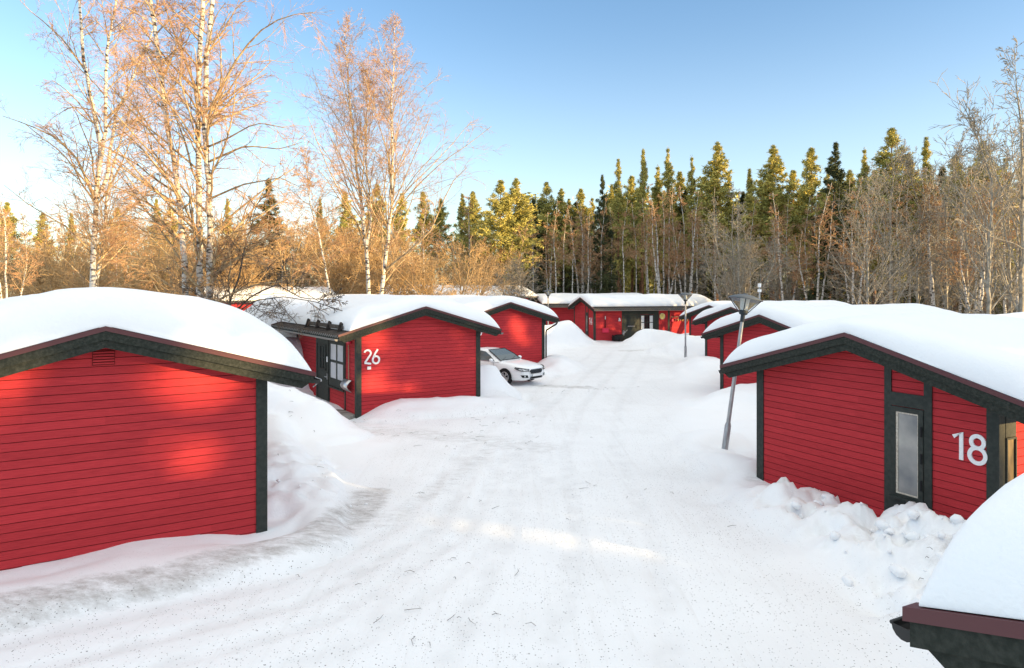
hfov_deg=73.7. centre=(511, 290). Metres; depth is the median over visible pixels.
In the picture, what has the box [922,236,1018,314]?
bare thicket
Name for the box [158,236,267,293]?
bare thicket
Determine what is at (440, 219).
pine tree
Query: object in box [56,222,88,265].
birch tree
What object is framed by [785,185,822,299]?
pine tree
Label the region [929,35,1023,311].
bare tree
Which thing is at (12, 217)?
pine tree
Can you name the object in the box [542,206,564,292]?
pine tree
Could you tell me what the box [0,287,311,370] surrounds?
roof snow
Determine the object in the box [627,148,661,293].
pine tree
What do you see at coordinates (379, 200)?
pine tree
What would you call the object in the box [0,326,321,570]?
red house
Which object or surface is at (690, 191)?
pine tree
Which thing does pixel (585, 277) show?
bare thicket
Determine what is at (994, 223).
birch tree
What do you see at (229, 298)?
bare tree
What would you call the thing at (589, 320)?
red house
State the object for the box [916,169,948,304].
birch tree
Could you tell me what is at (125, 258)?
bare thicket
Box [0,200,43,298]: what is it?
birch tree
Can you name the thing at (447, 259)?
bare thicket
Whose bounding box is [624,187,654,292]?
pine tree
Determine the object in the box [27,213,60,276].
pine tree
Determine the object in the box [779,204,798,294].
birch tree
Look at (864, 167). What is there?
pine tree
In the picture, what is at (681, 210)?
spruce tree
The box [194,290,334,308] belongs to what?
red house
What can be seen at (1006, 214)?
pine tree
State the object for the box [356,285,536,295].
roof snow
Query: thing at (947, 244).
birch tree
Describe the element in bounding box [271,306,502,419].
red house
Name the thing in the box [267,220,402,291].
bare thicket
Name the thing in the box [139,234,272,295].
bare thicket
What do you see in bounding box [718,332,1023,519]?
red house
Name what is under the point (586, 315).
window
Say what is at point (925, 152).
pine tree
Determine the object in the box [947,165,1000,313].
birch tree
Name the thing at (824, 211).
birch tree
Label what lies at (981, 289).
birch tree
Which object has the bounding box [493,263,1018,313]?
woodland
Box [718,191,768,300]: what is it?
spruce tree
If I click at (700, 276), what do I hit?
bare thicket
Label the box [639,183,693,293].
birch tree
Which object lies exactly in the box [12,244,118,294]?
bare thicket
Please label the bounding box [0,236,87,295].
bare thicket
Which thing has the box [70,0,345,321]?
birch tree
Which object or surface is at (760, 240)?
pine tree
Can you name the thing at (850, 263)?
birch tree
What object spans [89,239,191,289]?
bare thicket
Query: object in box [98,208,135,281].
pine tree
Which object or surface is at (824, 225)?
birch tree
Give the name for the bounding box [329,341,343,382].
window
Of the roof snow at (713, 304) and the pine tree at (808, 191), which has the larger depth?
the pine tree at (808, 191)
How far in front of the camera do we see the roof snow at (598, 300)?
58.08 m
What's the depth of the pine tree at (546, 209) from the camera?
89.32 m
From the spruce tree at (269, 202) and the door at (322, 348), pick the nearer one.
the door at (322, 348)
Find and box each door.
[318,343,327,400]
[624,314,637,330]
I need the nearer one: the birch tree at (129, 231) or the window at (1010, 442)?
the window at (1010, 442)
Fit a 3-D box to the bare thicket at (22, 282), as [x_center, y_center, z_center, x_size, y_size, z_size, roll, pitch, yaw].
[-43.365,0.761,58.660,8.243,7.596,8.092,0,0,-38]
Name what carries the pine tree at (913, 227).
on the snowy ground
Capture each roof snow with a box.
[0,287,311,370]
[196,286,334,300]
[264,294,455,304]
[282,294,499,330]
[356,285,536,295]
[443,295,557,316]
[530,293,640,303]
[569,294,711,306]
[680,301,730,315]
[694,300,850,319]
[703,303,961,332]
[723,312,1023,400]
[919,473,1023,619]
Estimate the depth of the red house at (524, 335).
35.96 m
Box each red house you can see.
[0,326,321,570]
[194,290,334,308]
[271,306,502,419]
[480,302,559,362]
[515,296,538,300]
[530,298,573,324]
[567,297,693,340]
[678,305,712,335]
[691,283,760,358]
[700,315,790,388]
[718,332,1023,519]
[889,602,1023,667]
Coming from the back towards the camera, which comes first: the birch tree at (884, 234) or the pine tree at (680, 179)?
the pine tree at (680, 179)
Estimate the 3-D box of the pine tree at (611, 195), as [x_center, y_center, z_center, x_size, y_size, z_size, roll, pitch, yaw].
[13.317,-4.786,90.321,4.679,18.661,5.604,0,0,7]
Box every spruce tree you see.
[233,177,297,286]
[515,198,553,293]
[520,200,559,293]
[557,202,596,293]
[585,174,620,293]
[660,187,713,296]
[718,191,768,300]
[800,141,877,304]
[905,166,973,312]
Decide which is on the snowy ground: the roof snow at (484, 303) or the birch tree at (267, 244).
the birch tree at (267, 244)
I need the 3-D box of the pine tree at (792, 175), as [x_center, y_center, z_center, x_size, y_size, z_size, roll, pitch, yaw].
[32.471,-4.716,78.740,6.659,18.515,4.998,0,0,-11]
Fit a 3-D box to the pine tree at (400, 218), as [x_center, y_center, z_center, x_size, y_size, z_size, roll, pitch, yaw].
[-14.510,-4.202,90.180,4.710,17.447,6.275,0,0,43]
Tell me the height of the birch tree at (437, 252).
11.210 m
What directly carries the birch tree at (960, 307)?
on the snowy ground
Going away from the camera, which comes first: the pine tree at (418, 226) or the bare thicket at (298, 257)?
the bare thicket at (298, 257)
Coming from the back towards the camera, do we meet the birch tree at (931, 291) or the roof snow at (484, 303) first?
the birch tree at (931, 291)
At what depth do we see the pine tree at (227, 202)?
85.83 m
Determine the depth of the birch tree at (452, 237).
73.52 m
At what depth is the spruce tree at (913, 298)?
65.83 m
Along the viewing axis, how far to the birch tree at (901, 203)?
59.23 m
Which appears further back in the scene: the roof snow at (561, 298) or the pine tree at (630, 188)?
the pine tree at (630, 188)
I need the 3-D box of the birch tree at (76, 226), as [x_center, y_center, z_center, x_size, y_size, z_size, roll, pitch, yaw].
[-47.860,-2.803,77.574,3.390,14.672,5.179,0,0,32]
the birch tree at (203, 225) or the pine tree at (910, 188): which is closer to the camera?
the birch tree at (203, 225)
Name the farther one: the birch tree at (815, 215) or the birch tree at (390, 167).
the birch tree at (815, 215)
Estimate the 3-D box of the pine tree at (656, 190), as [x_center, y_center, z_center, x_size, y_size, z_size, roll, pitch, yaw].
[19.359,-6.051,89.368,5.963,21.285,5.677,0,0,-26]
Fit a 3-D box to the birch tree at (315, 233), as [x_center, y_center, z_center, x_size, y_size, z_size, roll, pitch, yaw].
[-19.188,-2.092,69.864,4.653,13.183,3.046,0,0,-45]
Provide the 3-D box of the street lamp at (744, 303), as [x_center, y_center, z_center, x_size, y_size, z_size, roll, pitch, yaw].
[5.829,2.408,17.935,0.900,4.720,0.900,8,-1,-8]
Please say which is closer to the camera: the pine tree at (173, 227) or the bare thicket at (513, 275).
the bare thicket at (513, 275)
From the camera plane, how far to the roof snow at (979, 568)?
3.21 m
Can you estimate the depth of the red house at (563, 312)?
67.43 m
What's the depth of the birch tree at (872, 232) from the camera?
62.08 m
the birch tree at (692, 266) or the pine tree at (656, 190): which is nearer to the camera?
the birch tree at (692, 266)
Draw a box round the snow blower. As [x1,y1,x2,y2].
[612,330,626,341]
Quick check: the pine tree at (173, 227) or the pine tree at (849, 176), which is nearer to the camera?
the pine tree at (849, 176)
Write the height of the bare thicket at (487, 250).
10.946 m
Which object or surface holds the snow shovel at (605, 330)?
hanging from the red house at (589, 320)
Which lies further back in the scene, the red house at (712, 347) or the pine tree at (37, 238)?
the pine tree at (37, 238)
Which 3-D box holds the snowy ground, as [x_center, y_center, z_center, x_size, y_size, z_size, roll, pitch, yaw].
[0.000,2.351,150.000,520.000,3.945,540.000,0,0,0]
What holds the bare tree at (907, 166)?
on the snowy ground
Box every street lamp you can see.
[544,289,552,324]
[678,292,692,356]
[722,293,762,449]
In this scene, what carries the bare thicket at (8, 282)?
on the snowy ground
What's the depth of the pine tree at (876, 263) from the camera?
71.51 m
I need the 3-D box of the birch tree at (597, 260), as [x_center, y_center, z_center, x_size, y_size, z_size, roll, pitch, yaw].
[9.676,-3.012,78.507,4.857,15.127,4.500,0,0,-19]
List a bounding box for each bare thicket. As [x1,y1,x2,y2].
[0,233,90,295]
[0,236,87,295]
[0,243,137,294]
[0,259,26,298]
[4,259,44,295]
[10,236,120,294]
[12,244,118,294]
[24,217,160,285]
[39,246,166,290]
[47,218,191,291]
[63,258,142,288]
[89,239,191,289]
[100,229,217,296]
[109,215,244,296]
[109,247,180,293]
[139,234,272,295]
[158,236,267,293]
[177,218,301,289]
[189,214,340,288]
[221,217,346,286]
[249,226,385,293]
[256,257,349,288]
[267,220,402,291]
[267,259,315,286]
[272,224,361,290]
[298,223,414,292]
[301,225,442,294]
[330,219,418,290]
[334,236,438,294]
[352,253,445,294]
[353,241,482,294]
[387,234,519,295]
[391,240,475,284]
[404,251,510,295]
[416,232,518,284]
[429,224,552,290]
[486,252,545,300]
[508,255,548,291]
[567,253,627,293]
[655,254,718,294]
[749,242,813,300]
[801,236,914,304]
[905,228,981,313]
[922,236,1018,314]
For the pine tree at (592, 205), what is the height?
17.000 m
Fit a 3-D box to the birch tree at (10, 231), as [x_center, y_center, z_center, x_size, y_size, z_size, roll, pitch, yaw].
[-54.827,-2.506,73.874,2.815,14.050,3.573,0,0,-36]
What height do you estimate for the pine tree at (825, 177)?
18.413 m
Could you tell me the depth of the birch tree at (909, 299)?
61.25 m
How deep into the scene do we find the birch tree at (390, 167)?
41.77 m
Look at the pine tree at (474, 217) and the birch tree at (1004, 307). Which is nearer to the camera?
the birch tree at (1004, 307)
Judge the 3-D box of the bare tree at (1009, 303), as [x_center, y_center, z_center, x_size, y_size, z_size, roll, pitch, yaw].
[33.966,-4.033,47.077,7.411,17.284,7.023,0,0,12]
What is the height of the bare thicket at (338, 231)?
10.984 m
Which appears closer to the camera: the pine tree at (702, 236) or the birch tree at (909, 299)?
the birch tree at (909, 299)
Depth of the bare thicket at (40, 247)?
66.44 m
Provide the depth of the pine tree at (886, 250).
70.16 m
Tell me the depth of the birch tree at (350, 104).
42.89 m
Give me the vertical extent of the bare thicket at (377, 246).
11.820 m
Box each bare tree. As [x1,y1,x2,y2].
[141,188,348,343]
[691,182,812,300]
[820,161,920,304]
[839,142,957,304]
[869,139,963,304]
[893,128,999,309]
[909,122,1015,313]
[918,90,1023,313]
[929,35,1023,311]
[945,118,1023,312]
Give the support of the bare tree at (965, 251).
on the snowy ground
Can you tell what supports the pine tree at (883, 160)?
on the snowy ground
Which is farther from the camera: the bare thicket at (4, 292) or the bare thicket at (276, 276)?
the bare thicket at (276, 276)
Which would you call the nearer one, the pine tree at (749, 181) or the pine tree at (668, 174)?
the pine tree at (749, 181)
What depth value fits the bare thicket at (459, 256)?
67.80 m
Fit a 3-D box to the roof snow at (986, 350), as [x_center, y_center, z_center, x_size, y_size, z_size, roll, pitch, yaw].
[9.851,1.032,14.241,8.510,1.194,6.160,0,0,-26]
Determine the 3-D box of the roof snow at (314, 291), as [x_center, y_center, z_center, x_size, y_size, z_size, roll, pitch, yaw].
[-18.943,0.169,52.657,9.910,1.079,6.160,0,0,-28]
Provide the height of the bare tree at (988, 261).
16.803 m
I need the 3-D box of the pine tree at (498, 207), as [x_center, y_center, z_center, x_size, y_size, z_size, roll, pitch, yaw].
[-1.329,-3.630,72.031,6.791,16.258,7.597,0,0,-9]
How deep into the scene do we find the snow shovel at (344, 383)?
23.38 m
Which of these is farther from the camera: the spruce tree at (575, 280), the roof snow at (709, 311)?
the spruce tree at (575, 280)
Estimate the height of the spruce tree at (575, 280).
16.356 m
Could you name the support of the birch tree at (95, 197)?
on the snowy ground
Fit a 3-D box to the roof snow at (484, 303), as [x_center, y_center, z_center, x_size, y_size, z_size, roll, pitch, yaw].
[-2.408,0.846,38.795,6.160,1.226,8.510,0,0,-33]
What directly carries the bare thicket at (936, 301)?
on the snowy ground
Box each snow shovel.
[340,341,351,392]
[602,316,608,332]
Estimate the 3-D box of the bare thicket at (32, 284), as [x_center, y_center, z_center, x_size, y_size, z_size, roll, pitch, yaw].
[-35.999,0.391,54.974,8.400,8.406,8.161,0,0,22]
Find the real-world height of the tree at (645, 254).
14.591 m
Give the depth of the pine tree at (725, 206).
83.65 m
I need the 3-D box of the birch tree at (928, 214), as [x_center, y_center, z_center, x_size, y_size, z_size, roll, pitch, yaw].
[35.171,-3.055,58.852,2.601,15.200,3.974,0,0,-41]
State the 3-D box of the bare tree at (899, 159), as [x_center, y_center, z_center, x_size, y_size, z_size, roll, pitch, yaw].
[28.249,-3.160,49.996,7.435,15.454,8.627,0,0,4]
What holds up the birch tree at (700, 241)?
on the snowy ground
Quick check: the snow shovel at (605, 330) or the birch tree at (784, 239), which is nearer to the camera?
the snow shovel at (605, 330)
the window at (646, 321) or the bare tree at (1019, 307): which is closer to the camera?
the bare tree at (1019, 307)
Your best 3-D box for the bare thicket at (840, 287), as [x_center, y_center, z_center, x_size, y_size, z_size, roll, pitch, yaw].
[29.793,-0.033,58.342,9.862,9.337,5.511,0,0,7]
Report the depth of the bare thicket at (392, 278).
51.15 m
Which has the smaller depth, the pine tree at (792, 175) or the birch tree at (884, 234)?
the birch tree at (884, 234)
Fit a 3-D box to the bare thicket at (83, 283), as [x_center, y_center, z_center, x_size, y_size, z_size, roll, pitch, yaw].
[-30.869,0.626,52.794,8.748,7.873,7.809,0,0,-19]
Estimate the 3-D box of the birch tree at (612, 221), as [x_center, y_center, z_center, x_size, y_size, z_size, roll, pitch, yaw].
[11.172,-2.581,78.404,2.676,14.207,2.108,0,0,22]
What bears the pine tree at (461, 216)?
on the snowy ground
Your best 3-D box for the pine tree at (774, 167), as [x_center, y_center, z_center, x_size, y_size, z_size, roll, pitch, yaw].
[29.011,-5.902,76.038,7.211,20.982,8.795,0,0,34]
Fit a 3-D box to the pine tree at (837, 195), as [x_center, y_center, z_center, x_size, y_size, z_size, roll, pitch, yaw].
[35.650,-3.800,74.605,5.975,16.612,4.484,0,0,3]
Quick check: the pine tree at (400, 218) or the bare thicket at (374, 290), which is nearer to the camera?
the bare thicket at (374, 290)
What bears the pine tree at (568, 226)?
on the snowy ground
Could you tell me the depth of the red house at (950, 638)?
3.22 m
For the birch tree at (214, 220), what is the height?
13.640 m
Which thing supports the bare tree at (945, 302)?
on the snowy ground
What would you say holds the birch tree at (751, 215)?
on the snowy ground
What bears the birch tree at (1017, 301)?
on the snowy ground
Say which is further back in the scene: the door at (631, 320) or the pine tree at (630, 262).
the pine tree at (630, 262)
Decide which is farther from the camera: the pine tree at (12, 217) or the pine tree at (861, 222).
the pine tree at (12, 217)
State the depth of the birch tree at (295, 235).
61.23 m
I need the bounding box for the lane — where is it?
[0,336,943,667]
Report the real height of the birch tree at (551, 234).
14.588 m
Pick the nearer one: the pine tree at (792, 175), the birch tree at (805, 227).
the birch tree at (805, 227)
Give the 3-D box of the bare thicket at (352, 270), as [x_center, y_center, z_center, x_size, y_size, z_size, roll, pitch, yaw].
[-13.336,-0.376,53.578,9.998,10.080,11.201,0,0,27]
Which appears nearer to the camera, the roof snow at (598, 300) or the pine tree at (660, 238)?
the roof snow at (598, 300)
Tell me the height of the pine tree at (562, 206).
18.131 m
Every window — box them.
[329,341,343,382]
[586,315,587,331]
[640,314,653,329]
[891,405,923,502]
[1005,436,1016,483]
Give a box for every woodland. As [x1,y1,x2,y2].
[457,173,1018,302]
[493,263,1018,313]
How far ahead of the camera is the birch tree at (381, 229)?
72.99 m
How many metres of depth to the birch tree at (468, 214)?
73.25 m
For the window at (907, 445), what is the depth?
11.65 m
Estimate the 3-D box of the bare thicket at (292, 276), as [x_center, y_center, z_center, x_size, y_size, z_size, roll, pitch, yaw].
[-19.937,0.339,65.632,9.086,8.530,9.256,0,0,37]
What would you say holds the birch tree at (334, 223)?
on the snowy ground
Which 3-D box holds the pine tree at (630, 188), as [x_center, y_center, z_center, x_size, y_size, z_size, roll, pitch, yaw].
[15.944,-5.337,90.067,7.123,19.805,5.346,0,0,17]
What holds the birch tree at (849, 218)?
on the snowy ground
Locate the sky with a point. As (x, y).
(572, 88)
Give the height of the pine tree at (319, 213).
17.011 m
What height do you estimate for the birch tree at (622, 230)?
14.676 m
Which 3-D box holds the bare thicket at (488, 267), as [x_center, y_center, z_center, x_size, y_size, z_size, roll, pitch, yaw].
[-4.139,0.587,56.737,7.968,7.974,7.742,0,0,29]
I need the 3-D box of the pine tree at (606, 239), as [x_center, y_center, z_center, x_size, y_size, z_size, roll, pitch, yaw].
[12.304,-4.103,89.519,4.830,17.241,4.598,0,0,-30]
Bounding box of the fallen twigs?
[288,386,931,645]
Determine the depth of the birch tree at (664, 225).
74.19 m
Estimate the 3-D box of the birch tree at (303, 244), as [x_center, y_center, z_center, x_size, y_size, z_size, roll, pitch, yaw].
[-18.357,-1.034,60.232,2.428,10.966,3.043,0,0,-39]
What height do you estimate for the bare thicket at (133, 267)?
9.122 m
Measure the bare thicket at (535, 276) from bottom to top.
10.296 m
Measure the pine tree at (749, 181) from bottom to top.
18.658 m
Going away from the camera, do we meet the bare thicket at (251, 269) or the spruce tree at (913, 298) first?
the bare thicket at (251, 269)
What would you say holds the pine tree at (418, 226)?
on the snowy ground
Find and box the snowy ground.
[0,299,965,610]
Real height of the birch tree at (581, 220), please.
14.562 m
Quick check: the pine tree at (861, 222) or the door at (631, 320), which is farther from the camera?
the pine tree at (861, 222)
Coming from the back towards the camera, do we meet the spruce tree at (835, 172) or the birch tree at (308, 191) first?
the spruce tree at (835, 172)
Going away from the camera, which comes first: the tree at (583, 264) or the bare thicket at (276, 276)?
the bare thicket at (276, 276)
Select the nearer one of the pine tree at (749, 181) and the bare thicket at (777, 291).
the bare thicket at (777, 291)
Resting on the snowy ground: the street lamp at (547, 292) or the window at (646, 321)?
the street lamp at (547, 292)
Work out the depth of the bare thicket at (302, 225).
70.90 m
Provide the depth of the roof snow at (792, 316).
26.01 m
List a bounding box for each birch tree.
[0,0,192,288]
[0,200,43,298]
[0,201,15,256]
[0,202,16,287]
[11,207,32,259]
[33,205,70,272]
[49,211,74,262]
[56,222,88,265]
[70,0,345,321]
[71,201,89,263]
[106,217,132,284]
[117,192,141,285]
[162,208,186,255]
[189,204,222,254]
[206,205,225,248]
[256,217,277,285]
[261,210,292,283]
[264,135,366,293]
[273,8,421,293]
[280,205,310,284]
[294,216,313,285]
[313,207,340,283]
[321,216,342,291]
[324,10,508,293]
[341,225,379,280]
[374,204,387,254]
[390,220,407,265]
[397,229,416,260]
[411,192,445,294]
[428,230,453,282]
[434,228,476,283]
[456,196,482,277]
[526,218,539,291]
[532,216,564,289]
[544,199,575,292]
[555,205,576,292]
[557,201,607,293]
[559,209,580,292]
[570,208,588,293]
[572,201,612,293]
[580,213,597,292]
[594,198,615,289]
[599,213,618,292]
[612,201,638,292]
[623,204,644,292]
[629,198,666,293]
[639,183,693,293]
[650,190,676,293]
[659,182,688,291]
[662,191,713,293]
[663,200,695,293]
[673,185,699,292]
[686,207,703,293]
[695,198,727,300]
[742,200,766,291]
[756,193,788,300]
[761,194,815,300]
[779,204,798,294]
[783,183,842,300]
[793,197,822,293]
[803,194,823,278]
[816,194,830,299]
[818,176,894,304]
[836,180,875,302]
[853,185,876,302]
[854,193,887,256]
[859,186,897,302]
[885,168,925,302]
[892,180,915,302]
[897,166,979,308]
[898,166,942,302]
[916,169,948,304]
[931,177,976,312]
[932,166,1018,313]
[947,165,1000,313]
[947,170,979,312]
[956,168,1002,313]
[974,177,1005,312]
[985,156,1019,313]
[1010,184,1020,311]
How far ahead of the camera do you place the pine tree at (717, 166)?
80.13 m
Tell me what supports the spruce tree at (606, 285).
on the snowy ground
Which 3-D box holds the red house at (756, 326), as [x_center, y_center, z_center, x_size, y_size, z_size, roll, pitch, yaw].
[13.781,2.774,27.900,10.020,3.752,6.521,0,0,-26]
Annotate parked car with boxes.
[480,347,544,383]
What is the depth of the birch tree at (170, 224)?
79.77 m
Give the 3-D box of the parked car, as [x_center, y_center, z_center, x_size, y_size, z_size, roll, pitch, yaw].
[-0.796,3.435,31.884,4.926,1.480,2.294,0,0,40]
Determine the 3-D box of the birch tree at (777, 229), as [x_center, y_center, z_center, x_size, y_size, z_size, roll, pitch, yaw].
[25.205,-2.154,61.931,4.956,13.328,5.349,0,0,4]
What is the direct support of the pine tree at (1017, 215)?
on the snowy ground
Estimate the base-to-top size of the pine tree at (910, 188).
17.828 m
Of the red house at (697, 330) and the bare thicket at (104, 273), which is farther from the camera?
the bare thicket at (104, 273)
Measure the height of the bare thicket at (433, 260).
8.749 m
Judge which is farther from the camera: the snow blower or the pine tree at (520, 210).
the pine tree at (520, 210)
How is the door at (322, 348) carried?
in the red house at (425, 352)
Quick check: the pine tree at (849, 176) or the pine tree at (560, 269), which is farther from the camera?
the pine tree at (560, 269)
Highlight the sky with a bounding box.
[0,0,1023,295]
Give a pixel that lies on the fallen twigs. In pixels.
(492, 508)
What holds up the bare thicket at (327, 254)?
on the snowy ground
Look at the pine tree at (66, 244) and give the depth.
85.83 m
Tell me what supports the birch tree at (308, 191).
on the snowy ground
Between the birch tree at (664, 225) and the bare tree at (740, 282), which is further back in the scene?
the birch tree at (664, 225)
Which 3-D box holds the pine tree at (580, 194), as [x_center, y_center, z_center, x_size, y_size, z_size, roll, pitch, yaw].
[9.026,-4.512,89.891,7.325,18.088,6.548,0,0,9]
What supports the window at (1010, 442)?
in the red house at (878, 430)
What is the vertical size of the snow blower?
0.962 m
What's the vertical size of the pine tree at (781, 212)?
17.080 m
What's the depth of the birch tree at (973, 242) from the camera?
53.18 m
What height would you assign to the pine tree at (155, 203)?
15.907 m
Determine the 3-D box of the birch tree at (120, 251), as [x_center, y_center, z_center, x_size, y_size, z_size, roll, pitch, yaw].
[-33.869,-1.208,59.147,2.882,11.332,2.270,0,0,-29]
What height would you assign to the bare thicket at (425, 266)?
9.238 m
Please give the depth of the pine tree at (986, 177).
59.36 m
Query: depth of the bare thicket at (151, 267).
47.84 m
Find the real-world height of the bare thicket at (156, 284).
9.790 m
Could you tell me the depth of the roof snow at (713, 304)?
47.41 m
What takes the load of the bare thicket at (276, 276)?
on the snowy ground
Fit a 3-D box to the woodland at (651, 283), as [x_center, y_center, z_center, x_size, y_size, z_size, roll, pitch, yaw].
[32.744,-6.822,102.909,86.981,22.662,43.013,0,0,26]
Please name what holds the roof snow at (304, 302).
on the red house
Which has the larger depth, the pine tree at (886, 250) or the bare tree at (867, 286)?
the pine tree at (886, 250)
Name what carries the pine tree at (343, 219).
on the snowy ground
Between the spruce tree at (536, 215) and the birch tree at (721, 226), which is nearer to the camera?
the birch tree at (721, 226)
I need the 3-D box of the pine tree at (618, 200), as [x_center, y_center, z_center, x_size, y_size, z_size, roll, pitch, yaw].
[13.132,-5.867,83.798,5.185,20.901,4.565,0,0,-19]
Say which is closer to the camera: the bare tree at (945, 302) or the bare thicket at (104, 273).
the bare tree at (945, 302)
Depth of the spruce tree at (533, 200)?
89.04 m
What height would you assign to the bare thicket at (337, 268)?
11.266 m
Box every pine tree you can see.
[0,202,23,275]
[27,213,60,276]
[61,213,80,275]
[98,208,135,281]
[145,198,165,263]
[151,206,188,267]
[214,201,234,249]
[310,198,326,271]
[324,193,361,252]
[353,184,390,248]
[382,193,421,272]
[408,192,441,284]
[415,198,461,284]
[448,193,470,274]
[449,191,491,279]
[468,179,535,284]
[486,177,544,285]
[526,181,575,284]
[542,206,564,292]
[545,188,580,289]
[552,199,580,292]
[559,188,596,290]
[585,198,599,281]
[594,200,622,278]
[598,158,635,292]
[604,184,627,274]
[606,175,655,292]
[609,192,634,292]
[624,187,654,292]
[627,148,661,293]
[643,164,671,293]
[650,148,685,293]
[650,188,675,288]
[662,172,696,270]
[677,156,705,293]
[683,141,749,300]
[683,176,731,295]
[709,175,739,283]
[734,167,766,294]
[735,185,784,300]
[739,144,810,300]
[754,184,808,300]
[773,170,808,299]
[776,147,845,294]
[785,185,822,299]
[808,169,838,299]
[810,189,850,299]
[823,169,879,301]
[835,180,882,302]
[847,169,911,303]
[850,127,935,302]
[850,146,887,303]
[854,187,913,303]
[886,161,922,302]
[897,137,951,304]
[902,172,934,271]
[923,156,976,311]
[941,140,1019,311]
[996,155,1018,309]
[1006,152,1023,266]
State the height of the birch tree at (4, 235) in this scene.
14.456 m
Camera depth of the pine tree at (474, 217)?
89.56 m
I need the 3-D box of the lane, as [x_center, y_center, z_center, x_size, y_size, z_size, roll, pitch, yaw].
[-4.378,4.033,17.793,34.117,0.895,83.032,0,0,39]
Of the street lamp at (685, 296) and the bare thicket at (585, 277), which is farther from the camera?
the bare thicket at (585, 277)

